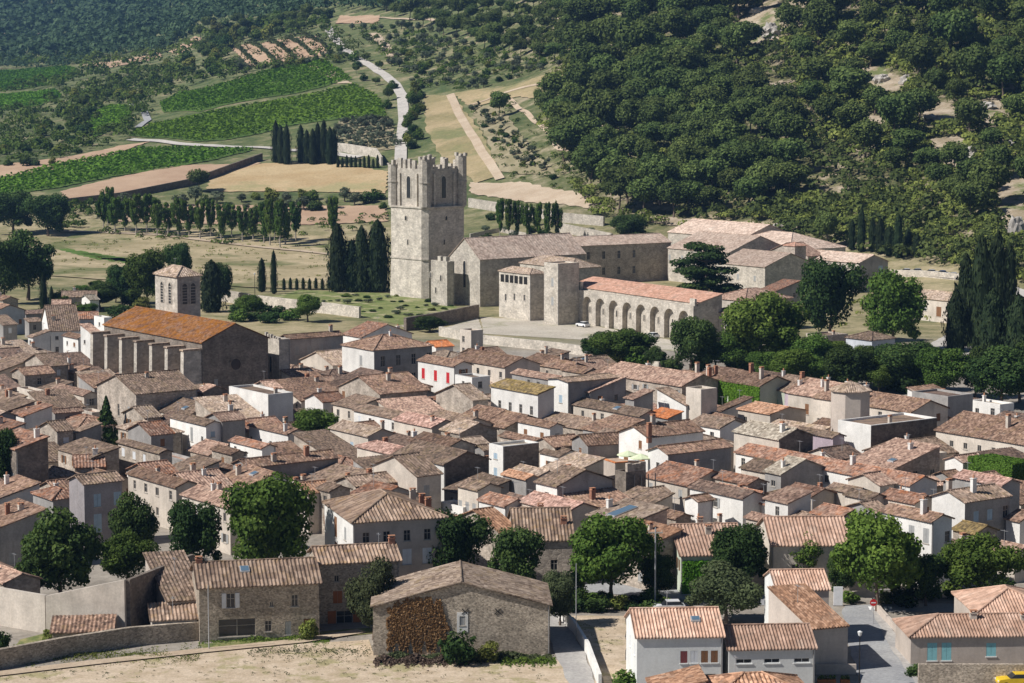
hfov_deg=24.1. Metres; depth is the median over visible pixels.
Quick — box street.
[584,579,764,604]
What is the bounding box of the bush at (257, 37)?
[248,28,263,40]
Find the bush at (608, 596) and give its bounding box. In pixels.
[601,592,612,602]
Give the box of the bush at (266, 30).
[260,24,273,39]
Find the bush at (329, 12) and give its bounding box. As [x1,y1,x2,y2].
[318,8,334,17]
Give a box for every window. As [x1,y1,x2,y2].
[8,552,15,564]
[61,455,65,463]
[63,437,68,443]
[87,398,96,405]
[93,494,101,507]
[94,514,102,532]
[113,491,120,505]
[160,281,163,302]
[160,439,165,447]
[168,282,171,303]
[181,282,188,304]
[189,282,196,303]
[190,427,192,442]
[218,618,255,638]
[221,533,227,543]
[222,593,239,608]
[229,357,242,371]
[264,620,272,632]
[269,355,272,372]
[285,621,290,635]
[291,595,298,607]
[295,346,299,355]
[307,345,310,354]
[328,610,360,623]
[332,591,342,604]
[334,516,336,538]
[334,575,339,582]
[363,532,368,542]
[380,356,384,367]
[383,531,389,541]
[396,355,400,365]
[402,549,411,565]
[403,530,410,541]
[406,175,410,197]
[411,353,415,364]
[421,368,424,378]
[422,547,432,564]
[423,528,431,540]
[424,485,428,496]
[434,370,436,381]
[441,175,446,197]
[446,372,449,383]
[459,369,467,373]
[459,617,465,626]
[463,260,466,287]
[478,381,482,388]
[551,560,557,571]
[632,384,638,389]
[637,572,641,582]
[677,489,681,498]
[680,651,687,663]
[690,651,698,663]
[700,651,708,663]
[710,651,718,663]
[713,498,719,507]
[735,659,752,664]
[763,658,780,664]
[793,658,810,663]
[805,404,808,414]
[823,475,828,483]
[909,525,914,532]
[922,528,928,544]
[926,643,937,661]
[936,307,940,316]
[941,643,951,661]
[944,531,949,542]
[973,511,978,522]
[985,643,996,657]
[987,509,992,521]
[1003,505,1007,517]
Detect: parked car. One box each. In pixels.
[576,321,589,326]
[648,332,659,337]
[652,599,684,606]
[995,671,1023,682]
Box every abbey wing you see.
[667,218,785,244]
[667,231,779,282]
[755,230,846,251]
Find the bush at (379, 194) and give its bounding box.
[370,188,385,199]
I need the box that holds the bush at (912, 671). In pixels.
[904,663,917,676]
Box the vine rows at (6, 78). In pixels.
[0,65,79,89]
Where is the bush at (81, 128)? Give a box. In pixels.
[76,123,89,135]
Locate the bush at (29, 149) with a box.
[21,145,32,152]
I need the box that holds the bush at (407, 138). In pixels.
[403,133,411,143]
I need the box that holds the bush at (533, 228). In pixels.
[530,225,536,231]
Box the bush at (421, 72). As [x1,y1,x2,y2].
[417,69,426,74]
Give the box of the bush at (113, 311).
[104,304,129,317]
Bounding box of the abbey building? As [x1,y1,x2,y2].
[518,255,600,280]
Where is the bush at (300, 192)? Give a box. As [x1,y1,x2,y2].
[297,189,305,197]
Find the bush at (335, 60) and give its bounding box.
[332,54,340,62]
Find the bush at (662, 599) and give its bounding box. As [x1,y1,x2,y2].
[659,596,670,601]
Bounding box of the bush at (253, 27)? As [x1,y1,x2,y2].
[251,25,260,31]
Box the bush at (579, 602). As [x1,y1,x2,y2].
[568,597,584,612]
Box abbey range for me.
[718,248,808,289]
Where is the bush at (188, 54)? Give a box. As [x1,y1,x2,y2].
[180,49,194,60]
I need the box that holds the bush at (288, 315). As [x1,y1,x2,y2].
[279,308,300,320]
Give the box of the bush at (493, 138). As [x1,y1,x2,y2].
[490,136,498,141]
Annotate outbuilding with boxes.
[769,241,820,260]
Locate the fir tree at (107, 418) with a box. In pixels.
[97,395,117,445]
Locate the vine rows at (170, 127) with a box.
[129,82,386,140]
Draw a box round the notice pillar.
[833,587,842,605]
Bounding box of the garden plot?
[572,615,626,682]
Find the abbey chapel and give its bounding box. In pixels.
[448,232,585,306]
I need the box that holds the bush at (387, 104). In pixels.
[380,99,392,108]
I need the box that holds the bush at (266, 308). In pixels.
[256,302,272,313]
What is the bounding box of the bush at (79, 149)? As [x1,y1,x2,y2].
[73,146,82,153]
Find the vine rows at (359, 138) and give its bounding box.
[336,115,399,148]
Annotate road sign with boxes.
[870,599,876,616]
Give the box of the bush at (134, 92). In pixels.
[126,89,136,101]
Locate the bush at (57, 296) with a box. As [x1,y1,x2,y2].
[54,288,68,298]
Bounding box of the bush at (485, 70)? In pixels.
[482,68,490,74]
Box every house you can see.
[0,292,18,306]
[0,303,25,333]
[0,314,18,340]
[0,337,39,353]
[0,347,23,358]
[0,352,32,377]
[0,374,21,390]
[0,385,18,392]
[0,388,27,402]
[0,396,36,411]
[0,410,17,419]
[0,416,25,430]
[0,472,41,504]
[0,498,46,566]
[0,553,42,592]
[7,426,49,482]
[10,365,55,387]
[10,401,58,413]
[14,402,53,428]
[17,386,41,398]
[23,317,41,337]
[23,344,69,381]
[25,309,42,318]
[26,324,51,350]
[27,388,85,408]
[30,341,51,352]
[30,480,69,517]
[38,378,73,389]
[38,419,74,445]
[39,478,68,488]
[41,304,80,352]
[48,441,58,465]
[48,459,80,479]
[49,613,116,637]
[51,299,71,304]
[51,383,96,408]
[52,406,83,419]
[56,437,120,472]
[59,351,101,369]
[61,286,97,310]
[61,332,80,352]
[65,404,98,418]
[66,415,114,441]
[66,460,124,546]
[68,363,91,386]
[72,445,105,473]
[73,421,102,440]
[75,369,114,387]
[76,372,111,392]
[77,311,98,333]
[79,323,99,357]
[80,294,99,311]
[82,408,99,416]
[87,468,127,498]
[94,315,111,330]
[95,369,198,431]
[116,410,184,454]
[116,437,174,476]
[121,404,162,423]
[125,459,178,474]
[125,466,201,528]
[126,420,174,450]
[143,549,195,605]
[147,596,198,624]
[157,397,194,414]
[161,402,180,426]
[168,411,220,455]
[172,452,188,463]
[172,454,221,471]
[172,462,234,491]
[179,480,244,554]
[185,438,229,457]
[189,556,321,641]
[193,394,261,417]
[197,383,228,396]
[204,402,246,443]
[210,444,247,464]
[219,462,232,473]
[224,456,303,488]
[228,435,277,457]
[229,384,292,421]
[230,441,340,476]
[245,411,282,437]
[247,419,303,442]
[255,371,283,389]
[268,440,302,453]
[275,376,338,408]
[280,324,344,364]
[280,367,320,378]
[282,416,304,430]
[287,370,334,380]
[290,358,321,371]
[292,429,356,457]
[292,473,326,533]
[293,408,304,420]
[298,462,365,482]
[299,349,341,370]
[303,391,344,412]
[306,533,401,623]
[315,481,352,534]
[317,366,349,378]
[321,487,448,576]
[328,419,395,447]
[329,375,353,388]
[331,393,379,421]
[333,463,397,491]
[337,367,429,398]
[338,454,352,465]
[340,329,433,378]
[343,321,413,342]
[344,367,384,376]
[350,474,421,497]
[351,454,393,469]
[352,403,403,431]
[354,437,403,457]
[357,420,379,426]
[369,452,443,508]
[376,395,444,414]
[388,428,417,445]
[392,411,451,436]
[392,439,491,500]
[407,428,477,452]
[416,351,473,392]
[425,339,454,351]
[427,408,493,425]
[428,391,435,396]
[429,395,435,401]
[432,349,460,357]
[434,382,489,412]
[439,418,498,442]
[441,500,465,514]
[442,472,511,500]
[444,432,489,443]
[452,348,541,382]
[455,373,489,393]
[455,467,503,511]
[456,506,510,566]
[459,341,505,353]
[460,328,482,351]
[462,404,509,420]
[475,441,505,455]
[476,491,519,517]
[482,392,490,405]
[488,410,542,441]
[489,378,555,418]
[489,439,538,476]
[498,431,539,441]
[500,461,539,495]
[500,463,550,476]
[505,482,523,498]
[507,503,574,580]
[510,368,563,384]
[516,416,564,437]
[518,486,599,553]
[525,346,570,358]
[526,353,572,362]
[533,459,614,496]
[534,433,575,467]
[539,447,576,466]
[540,353,588,374]
[540,449,605,474]
[543,411,599,434]
[546,372,619,413]
[560,357,596,376]
[562,486,630,507]
[570,351,616,363]
[570,432,618,457]
[571,396,656,422]
[573,354,607,368]
[581,414,645,433]
[585,374,627,403]
[585,496,669,524]
[587,363,615,373]
[594,427,617,432]
[596,455,644,486]
[600,361,718,404]
[605,518,683,589]
[615,461,655,492]
[616,413,705,471]
[623,388,654,410]
[624,485,674,509]
[624,591,725,682]
[645,438,733,471]
[645,664,707,682]
[646,459,718,511]
[648,485,670,491]
[649,401,683,421]
[655,386,688,418]
[667,497,693,524]
[669,516,738,593]
[682,362,722,378]
[682,492,715,522]
[686,385,716,419]
[687,471,765,528]
[692,413,743,440]
[695,513,722,522]
[702,360,743,374]
[703,434,733,471]
[706,655,803,682]
[710,412,746,422]
[711,470,769,492]
[717,363,791,404]
[717,390,753,417]
[718,307,726,340]
[719,482,768,494]
[722,287,793,307]
[723,622,817,682]
[731,420,815,471]
[733,441,939,496]
[736,401,807,422]
[738,457,776,479]
[743,502,772,529]
[756,515,848,590]
[758,484,765,513]
[761,279,800,306]
[762,455,825,491]
[762,486,813,515]
[763,568,830,622]
[764,368,799,376]
[767,482,822,493]
[767,583,849,663]
[771,414,830,430]
[776,371,830,404]
[782,377,836,405]
[786,377,872,423]
[790,474,836,509]
[791,499,816,515]
[797,426,846,449]
[805,438,860,460]
[806,330,847,341]
[809,502,854,522]
[811,379,949,426]
[812,417,830,430]
[825,482,870,505]
[838,412,936,452]
[842,487,885,505]
[843,489,884,565]
[844,331,896,347]
[845,470,896,493]
[847,437,941,475]
[862,433,958,456]
[878,496,954,588]
[882,477,931,510]
[892,609,1023,663]
[906,384,941,396]
[912,388,972,417]
[920,289,952,322]
[927,475,942,492]
[929,475,1012,540]
[931,469,958,480]
[933,410,1023,453]
[939,451,946,470]
[941,462,1001,490]
[942,452,978,470]
[951,584,1023,612]
[952,469,1022,512]
[952,519,999,542]
[952,532,966,542]
[973,393,1013,414]
[977,447,1023,458]
[992,530,1023,582]
[997,410,1023,419]
[1003,508,1023,543]
[1015,479,1023,490]
[1019,489,1023,508]
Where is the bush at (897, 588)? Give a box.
[890,586,904,601]
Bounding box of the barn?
[370,560,552,654]
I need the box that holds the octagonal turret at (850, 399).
[829,380,871,431]
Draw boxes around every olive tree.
[118,193,132,200]
[171,194,188,202]
[187,185,202,202]
[210,191,224,203]
[235,58,244,63]
[236,62,245,69]
[237,194,245,201]
[245,63,252,71]
[281,191,292,201]
[285,199,296,206]
[296,196,309,209]
[320,51,330,57]
[337,128,345,136]
[339,187,351,201]
[341,117,348,122]
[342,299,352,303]
[347,192,361,204]
[348,120,359,125]
[356,130,363,136]
[361,120,368,125]
[364,113,374,119]
[366,126,374,130]
[374,131,385,137]
[384,121,393,127]
[385,33,392,39]
[386,57,395,65]
[392,138,402,143]
[395,19,405,28]
[395,57,403,66]
[397,37,407,45]
[410,64,418,72]
[415,21,421,29]
[415,33,423,42]
[419,50,431,60]
[426,25,433,32]
[426,38,433,45]
[432,41,440,48]
[434,56,443,63]
[435,27,442,34]
[438,51,445,56]
[443,76,452,80]
[444,36,452,45]
[448,66,458,74]
[452,32,459,39]
[453,52,461,59]
[459,38,467,44]
[459,67,468,74]
[466,59,474,65]
[469,78,476,83]
[478,77,487,87]
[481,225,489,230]
[510,59,520,64]
[524,64,534,69]
[526,145,536,151]
[536,62,544,70]
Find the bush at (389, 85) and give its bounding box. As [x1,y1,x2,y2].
[386,80,398,88]
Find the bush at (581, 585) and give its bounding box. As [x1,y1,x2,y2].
[574,580,588,591]
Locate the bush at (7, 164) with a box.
[2,159,13,165]
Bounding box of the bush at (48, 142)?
[41,138,53,149]
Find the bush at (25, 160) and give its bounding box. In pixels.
[19,154,31,165]
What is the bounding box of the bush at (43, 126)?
[36,124,46,135]
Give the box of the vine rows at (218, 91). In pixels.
[160,58,351,110]
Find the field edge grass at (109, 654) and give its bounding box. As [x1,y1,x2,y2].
[14,642,200,679]
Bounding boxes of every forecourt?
[433,318,483,332]
[480,317,678,350]
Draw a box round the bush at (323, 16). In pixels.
[320,14,330,23]
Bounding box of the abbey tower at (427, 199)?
[387,152,467,298]
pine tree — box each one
[78,96,88,104]
[101,91,112,99]
[105,76,113,81]
[105,81,116,87]
[186,168,209,185]
[192,24,206,38]
[195,69,205,78]
[197,44,204,56]
[200,49,211,56]
[201,16,212,24]
[204,33,214,42]
[204,42,215,49]
[221,27,230,32]
[230,13,244,21]
[237,18,251,26]
[237,26,249,41]
[268,13,283,20]
[269,19,283,27]
[273,26,284,33]
[280,11,290,17]
[284,19,297,34]
[286,11,298,19]
[294,21,306,34]
[296,11,309,18]
[300,2,313,13]
[312,8,323,18]
[319,23,328,29]
[336,45,343,51]
[352,64,359,73]
[361,53,369,58]
[371,77,380,82]
[375,60,383,66]
[376,0,393,10]
[383,88,393,98]
[388,2,398,16]
[397,0,419,20]
[412,7,432,27]
[419,0,428,7]
[429,8,452,18]
[431,0,445,8]
[434,15,449,35]
[446,0,468,13]
[446,14,464,37]
[453,12,469,17]
[460,17,474,36]
[464,3,478,14]
[465,0,476,4]
[466,26,479,42]
[475,13,484,22]
[475,28,492,47]
[477,0,494,10]
[482,10,502,22]
[484,21,504,33]
[486,32,502,50]
[489,90,510,116]
[495,0,505,10]
[500,16,515,27]
[500,32,519,47]
[503,1,517,13]
[506,28,517,34]
[512,38,529,55]
[514,14,528,22]
[516,24,535,37]
[517,14,534,25]
[520,4,532,14]
[526,0,537,5]
[529,32,542,41]
[530,41,546,55]
[531,5,546,17]
[533,88,541,97]
[534,88,560,118]
[535,26,548,32]
[536,17,548,25]
[536,72,570,93]
[539,4,551,9]
[542,31,553,40]
[542,95,571,115]
[544,42,565,60]
[545,125,580,161]
[546,100,586,127]
[548,0,564,8]
[548,8,563,18]
[552,25,565,42]
[554,21,566,29]
[558,14,572,23]
[558,49,571,58]
[558,80,585,102]
[559,0,599,23]
[562,21,598,49]
[563,59,597,88]
[563,112,604,137]
[568,38,604,64]
[570,140,610,183]
[576,21,594,30]
[578,87,619,119]
[578,134,606,147]
[581,0,614,18]
[586,69,623,90]
[587,52,617,73]
[590,124,620,145]
[591,12,623,42]
[594,152,628,179]
[595,39,606,45]
[598,43,622,59]
[599,165,638,212]
[600,88,621,104]
[600,109,624,128]
[604,145,628,157]
[607,133,640,157]
[609,60,632,85]
[609,85,646,103]
[610,0,628,13]
[613,17,653,52]
[613,98,650,129]
[620,0,650,20]
[621,157,639,166]
[621,165,643,202]
[622,75,657,96]
[625,43,652,61]
[626,0,661,11]
[626,50,670,80]
[626,175,663,212]
[632,136,659,157]
[634,121,664,141]
[635,12,668,34]
[635,151,672,176]
[635,154,678,204]
[639,101,667,122]
[642,95,669,108]
[643,44,672,56]
[646,31,668,48]
[647,86,674,100]
[650,64,686,92]
[656,0,691,13]
[656,4,696,37]
[656,178,690,217]
[657,122,682,141]
[660,37,685,45]
[662,42,704,70]
[664,90,693,113]
[667,133,695,153]
[667,151,675,158]
[669,38,703,61]
[669,158,684,177]
[671,110,696,123]
[673,142,710,165]
[674,158,706,182]
[679,66,695,96]
[679,66,714,95]
[679,117,701,137]
[679,180,704,213]
[680,0,719,7]
[686,31,713,52]
[688,5,714,27]
[690,83,728,106]
[691,99,727,121]
[692,128,723,149]
[693,185,722,205]
[695,111,735,129]
[696,22,722,49]
[696,156,730,184]
[697,53,721,69]
[700,145,715,159]
[701,67,720,74]
[705,144,737,166]
[707,4,729,24]
[708,16,733,27]
[709,58,740,77]
[709,119,747,143]
[710,73,738,95]
[715,167,746,197]
[717,101,745,121]
[718,22,752,61]
[718,139,745,147]
[720,0,751,21]
[729,67,767,77]
[729,85,756,124]
[730,140,768,171]
[732,176,767,199]
[733,72,769,91]
[733,96,766,134]
[735,20,765,39]
[738,131,758,146]
[744,162,780,195]
[749,103,780,139]
[752,83,771,105]
[757,138,778,157]
[757,156,784,190]
[766,81,799,103]
[767,160,813,188]
[769,109,805,138]
[770,94,810,136]
[772,137,808,160]
[774,1,804,34]
[789,35,813,57]
[794,0,810,4]
[798,78,826,110]
[799,56,834,81]
[800,0,837,45]
[813,93,843,131]
[814,210,838,240]
[817,0,850,28]
[827,65,871,100]
[832,100,871,125]
[833,19,866,55]
[837,55,866,71]
[847,117,884,156]
[856,41,882,66]
[858,0,883,20]
[862,85,887,115]
[874,92,918,128]
[880,0,898,7]
[883,146,909,168]
[884,27,913,48]
[886,13,911,31]
[890,128,926,157]
[894,36,939,74]
[903,0,927,13]
[907,87,940,122]
[912,147,941,163]
[914,13,934,32]
[917,34,938,50]
[923,66,948,90]
[924,162,952,180]
[927,0,962,12]
[928,8,974,53]
[938,174,969,201]
[939,140,969,172]
[945,77,970,100]
[946,50,964,74]
[950,180,991,214]
[952,96,987,130]
[955,155,985,178]
[956,42,995,95]
[963,0,978,4]
[967,12,977,30]
[967,159,1014,192]
[979,0,1011,21]
[979,127,1002,142]
[983,144,1013,166]
[985,43,1010,58]
[985,51,1023,98]
[991,34,1021,50]
[1001,93,1023,111]
[1009,0,1023,19]
[1010,45,1023,68]
[1010,155,1023,178]
[1012,17,1023,37]
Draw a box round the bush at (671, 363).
[660,356,683,369]
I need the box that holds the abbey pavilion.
[544,261,578,324]
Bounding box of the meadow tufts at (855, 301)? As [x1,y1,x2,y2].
[54,231,930,326]
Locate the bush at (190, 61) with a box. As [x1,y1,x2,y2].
[182,56,195,66]
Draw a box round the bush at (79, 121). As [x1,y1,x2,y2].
[72,115,85,125]
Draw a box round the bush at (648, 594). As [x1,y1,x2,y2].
[639,587,662,602]
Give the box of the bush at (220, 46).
[216,45,224,56]
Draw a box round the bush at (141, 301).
[130,296,149,308]
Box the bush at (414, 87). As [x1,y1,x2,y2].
[410,81,420,93]
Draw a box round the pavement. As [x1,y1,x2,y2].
[872,611,917,682]
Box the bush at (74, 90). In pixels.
[69,87,78,97]
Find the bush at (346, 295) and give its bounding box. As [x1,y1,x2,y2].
[341,293,351,296]
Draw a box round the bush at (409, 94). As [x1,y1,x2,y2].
[405,91,415,98]
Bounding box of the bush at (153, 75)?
[149,71,160,80]
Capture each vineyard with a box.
[0,148,252,194]
[2,90,59,109]
[88,107,131,136]
[129,85,384,140]
[160,64,350,111]
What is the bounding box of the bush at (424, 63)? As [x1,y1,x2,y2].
[419,62,427,69]
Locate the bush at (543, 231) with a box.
[540,227,550,233]
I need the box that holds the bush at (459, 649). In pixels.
[437,628,478,664]
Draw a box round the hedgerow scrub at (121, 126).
[0,17,586,243]
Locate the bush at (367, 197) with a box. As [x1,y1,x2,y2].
[359,191,375,203]
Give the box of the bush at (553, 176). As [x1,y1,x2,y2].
[548,173,556,178]
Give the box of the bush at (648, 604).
[638,599,660,606]
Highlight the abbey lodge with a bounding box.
[498,266,543,320]
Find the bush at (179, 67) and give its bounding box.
[174,64,186,74]
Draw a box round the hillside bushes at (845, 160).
[59,0,1023,266]
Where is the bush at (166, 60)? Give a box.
[161,58,170,66]
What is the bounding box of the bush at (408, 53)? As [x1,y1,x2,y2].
[404,50,413,57]
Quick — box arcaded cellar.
[579,276,723,337]
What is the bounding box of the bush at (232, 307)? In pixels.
[228,304,245,312]
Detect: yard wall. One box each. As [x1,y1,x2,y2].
[0,587,46,632]
[45,579,126,629]
[126,554,193,626]
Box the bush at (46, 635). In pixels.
[41,629,51,639]
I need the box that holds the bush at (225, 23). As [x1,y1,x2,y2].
[220,18,234,26]
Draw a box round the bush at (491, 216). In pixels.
[485,212,495,220]
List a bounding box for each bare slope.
[640,212,771,225]
[737,7,785,48]
[860,115,883,123]
[863,66,903,91]
[919,102,956,125]
[930,136,966,166]
[982,100,1008,126]
[996,171,1023,238]
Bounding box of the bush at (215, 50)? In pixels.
[209,47,220,59]
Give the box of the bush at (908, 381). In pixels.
[893,374,925,392]
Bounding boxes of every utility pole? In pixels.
[208,585,209,648]
[575,563,576,639]
[648,527,662,602]
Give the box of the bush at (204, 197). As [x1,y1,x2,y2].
[198,194,213,204]
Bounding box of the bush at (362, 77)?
[360,73,367,80]
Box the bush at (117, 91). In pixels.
[114,88,124,95]
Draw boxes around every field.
[0,141,149,177]
[0,639,596,682]
[46,227,387,288]
[60,162,260,197]
[82,53,160,66]
[119,204,387,224]
[169,36,201,54]
[204,163,387,192]
[233,36,325,65]
[310,66,350,82]
[336,120,394,149]
[337,15,379,23]
[369,33,393,56]
[423,95,495,182]
[454,71,562,104]
[469,181,612,210]
[470,105,557,176]
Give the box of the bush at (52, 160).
[48,156,55,163]
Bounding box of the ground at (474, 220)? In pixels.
[0,0,1023,682]
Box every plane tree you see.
[95,196,106,229]
[99,186,113,230]
[107,196,124,233]
[121,196,131,230]
[129,193,144,234]
[142,193,156,232]
[149,203,162,234]
[160,202,174,233]
[170,196,186,236]
[184,204,195,234]
[194,200,204,238]
[205,199,215,235]
[215,202,226,238]
[226,203,237,237]
[236,205,248,240]
[247,204,259,238]
[257,203,268,242]
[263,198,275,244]
[273,199,287,246]
[282,209,290,243]
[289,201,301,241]
[327,195,338,229]
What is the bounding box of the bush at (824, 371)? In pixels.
[816,356,835,380]
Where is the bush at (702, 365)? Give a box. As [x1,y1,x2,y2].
[689,355,711,371]
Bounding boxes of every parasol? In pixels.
[617,451,637,456]
[630,454,649,459]
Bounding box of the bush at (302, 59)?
[295,57,304,65]
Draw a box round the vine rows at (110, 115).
[80,103,131,135]
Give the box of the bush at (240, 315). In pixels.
[227,308,248,321]
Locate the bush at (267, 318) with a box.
[257,311,279,323]
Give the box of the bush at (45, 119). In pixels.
[42,116,52,126]
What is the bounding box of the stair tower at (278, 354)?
[265,332,289,379]
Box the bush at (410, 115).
[403,112,414,120]
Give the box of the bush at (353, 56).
[348,50,359,61]
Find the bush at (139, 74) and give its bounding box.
[133,71,143,80]
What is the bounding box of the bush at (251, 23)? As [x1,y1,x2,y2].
[246,17,254,28]
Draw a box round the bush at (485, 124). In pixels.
[480,122,488,127]
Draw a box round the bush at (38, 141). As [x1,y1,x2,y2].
[32,137,43,148]
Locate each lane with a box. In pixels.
[60,230,326,253]
[127,138,362,157]
[129,104,150,126]
[379,17,434,20]
[446,93,503,179]
[469,84,537,104]
[508,98,568,150]
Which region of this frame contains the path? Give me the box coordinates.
[0,629,364,674]
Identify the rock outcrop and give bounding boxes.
[749,7,764,13]
[761,22,781,38]
[872,74,890,83]
[898,74,908,84]
[923,113,936,119]
[968,146,976,157]
[982,101,996,108]
[1007,215,1023,233]
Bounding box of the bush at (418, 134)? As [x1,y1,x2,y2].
[412,127,423,139]
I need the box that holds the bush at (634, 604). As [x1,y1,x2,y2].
[623,600,639,609]
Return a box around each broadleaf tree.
[0,190,33,233]
[0,238,23,294]
[0,427,16,477]
[7,228,56,299]
[14,506,105,592]
[21,193,70,235]
[72,284,88,289]
[78,303,98,310]
[81,281,120,307]
[88,280,101,288]
[100,530,160,579]
[105,264,132,303]
[107,491,159,544]
[121,247,166,306]
[161,241,192,268]
[167,498,221,560]
[217,262,232,297]
[219,471,316,559]
[233,294,265,313]
[291,407,339,430]
[293,294,321,321]
[343,555,395,639]
[413,316,448,331]
[426,506,495,566]
[487,526,545,578]
[542,569,575,625]
[567,512,664,597]
[580,331,609,355]
[586,328,658,360]
[609,213,648,233]
[639,554,676,592]
[643,345,666,364]
[669,316,716,370]
[684,559,764,623]
[695,341,727,364]
[704,320,718,340]
[709,522,768,578]
[716,327,760,368]
[719,290,809,353]
[745,351,775,372]
[768,348,814,374]
[786,331,833,375]
[788,531,824,569]
[795,255,869,330]
[797,356,823,377]
[820,346,878,382]
[826,556,855,592]
[827,340,853,349]
[829,508,923,610]
[853,344,878,352]
[859,266,928,339]
[862,364,895,391]
[873,341,933,383]
[905,553,945,605]
[914,346,973,387]
[937,531,1023,588]
[957,346,985,397]
[963,344,1023,400]
[1011,341,1023,401]
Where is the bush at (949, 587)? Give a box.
[941,580,964,598]
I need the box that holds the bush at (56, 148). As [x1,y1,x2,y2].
[50,144,62,153]
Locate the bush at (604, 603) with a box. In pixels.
[593,597,612,612]
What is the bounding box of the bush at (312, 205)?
[306,200,323,210]
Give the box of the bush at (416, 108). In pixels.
[408,104,421,114]
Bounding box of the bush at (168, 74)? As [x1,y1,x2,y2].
[161,72,172,80]
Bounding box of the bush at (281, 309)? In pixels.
[267,305,285,316]
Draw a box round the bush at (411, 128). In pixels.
[406,124,418,134]
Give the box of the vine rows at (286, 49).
[233,31,326,63]
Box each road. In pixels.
[325,28,408,159]
[842,603,953,682]
[924,271,1023,296]
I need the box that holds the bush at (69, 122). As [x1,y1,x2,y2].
[64,118,75,127]
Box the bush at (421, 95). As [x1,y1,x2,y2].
[418,90,425,99]
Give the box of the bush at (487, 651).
[476,640,499,662]
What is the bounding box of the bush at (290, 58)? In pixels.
[284,56,293,63]
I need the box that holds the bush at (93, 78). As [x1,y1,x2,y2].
[86,76,98,84]
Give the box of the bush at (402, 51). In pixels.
[399,48,406,54]
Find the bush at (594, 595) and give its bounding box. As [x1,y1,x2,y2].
[582,591,601,599]
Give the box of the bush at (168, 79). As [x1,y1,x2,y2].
[165,77,174,84]
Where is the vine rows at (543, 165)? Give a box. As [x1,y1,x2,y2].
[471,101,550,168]
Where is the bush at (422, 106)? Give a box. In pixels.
[418,102,425,110]
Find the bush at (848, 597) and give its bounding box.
[843,590,860,603]
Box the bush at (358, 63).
[352,60,362,66]
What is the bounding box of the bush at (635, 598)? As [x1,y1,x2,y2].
[628,594,647,604]
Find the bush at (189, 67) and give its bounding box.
[184,66,195,72]
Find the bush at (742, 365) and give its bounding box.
[722,360,748,370]
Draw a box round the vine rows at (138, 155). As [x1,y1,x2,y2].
[0,144,252,192]
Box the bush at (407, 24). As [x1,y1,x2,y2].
[404,21,412,28]
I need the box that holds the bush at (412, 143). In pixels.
[406,139,418,148]
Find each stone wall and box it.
[0,621,198,668]
[68,153,262,205]
[221,290,250,302]
[251,294,360,317]
[337,143,382,165]
[404,304,478,330]
[439,326,483,339]
[468,198,604,225]
[470,228,526,236]
[483,335,660,366]
[559,223,612,235]
[561,614,601,682]
[815,664,855,673]
[871,598,895,631]
[879,589,955,597]
[891,270,958,280]
[918,663,1023,682]
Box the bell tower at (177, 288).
[153,258,201,316]
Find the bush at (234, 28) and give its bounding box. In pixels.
[228,23,243,40]
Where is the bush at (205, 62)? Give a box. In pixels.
[202,57,212,69]
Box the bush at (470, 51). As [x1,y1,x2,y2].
[466,47,473,54]
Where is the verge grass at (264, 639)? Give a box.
[198,629,329,651]
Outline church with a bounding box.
[89,306,269,393]
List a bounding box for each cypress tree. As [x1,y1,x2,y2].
[38,274,48,308]
[48,286,54,304]
[199,259,227,312]
[256,257,267,291]
[269,249,277,293]
[270,120,278,162]
[275,125,283,163]
[281,124,292,163]
[282,278,286,289]
[288,277,292,288]
[295,278,298,289]
[296,124,303,162]
[301,278,305,288]
[302,129,309,163]
[307,128,318,163]
[307,278,311,289]
[313,278,317,288]
[314,122,320,162]
[318,119,327,163]
[320,278,324,289]
[324,223,350,291]
[325,126,335,164]
[332,128,339,162]
[336,155,339,166]
[344,239,357,291]
[345,155,348,166]
[349,156,352,166]
[351,225,370,291]
[353,156,356,167]
[363,156,365,167]
[363,219,390,291]
[367,155,370,167]
[375,155,378,167]
[495,197,504,235]
[504,199,514,230]
[513,200,523,231]
[521,203,532,234]
[532,202,542,233]
[543,201,554,233]
[552,201,562,232]
[846,219,856,249]
[854,207,867,251]
[866,218,875,251]
[872,217,884,253]
[882,225,893,255]
[891,213,905,257]
[903,228,912,253]
[911,234,922,255]
[940,288,971,350]
[954,252,972,345]
[964,232,996,349]
[974,288,1008,357]
[990,229,1013,343]
[996,294,1023,349]
[1005,243,1019,335]
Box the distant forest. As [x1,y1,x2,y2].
[0,0,401,66]
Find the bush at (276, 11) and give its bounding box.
[273,10,285,21]
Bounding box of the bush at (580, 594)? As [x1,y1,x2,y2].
[573,587,589,601]
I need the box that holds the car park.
[930,336,971,354]
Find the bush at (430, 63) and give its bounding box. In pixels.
[426,59,433,66]
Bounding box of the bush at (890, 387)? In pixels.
[882,374,901,389]
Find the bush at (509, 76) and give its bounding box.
[505,73,512,78]
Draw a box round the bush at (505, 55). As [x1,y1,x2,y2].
[501,52,508,59]
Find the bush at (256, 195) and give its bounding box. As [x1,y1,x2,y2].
[250,192,260,199]
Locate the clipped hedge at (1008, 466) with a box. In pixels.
[967,453,1023,479]
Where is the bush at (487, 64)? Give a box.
[484,61,490,67]
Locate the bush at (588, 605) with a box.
[578,598,601,612]
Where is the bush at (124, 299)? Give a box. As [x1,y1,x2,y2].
[119,289,141,305]
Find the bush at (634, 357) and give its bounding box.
[623,347,645,364]
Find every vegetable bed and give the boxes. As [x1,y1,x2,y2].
[60,248,104,259]
[72,250,123,261]
[85,253,128,262]
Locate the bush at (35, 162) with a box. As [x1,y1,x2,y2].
[30,158,40,164]
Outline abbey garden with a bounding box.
[271,290,456,324]
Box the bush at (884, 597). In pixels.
[879,591,892,603]

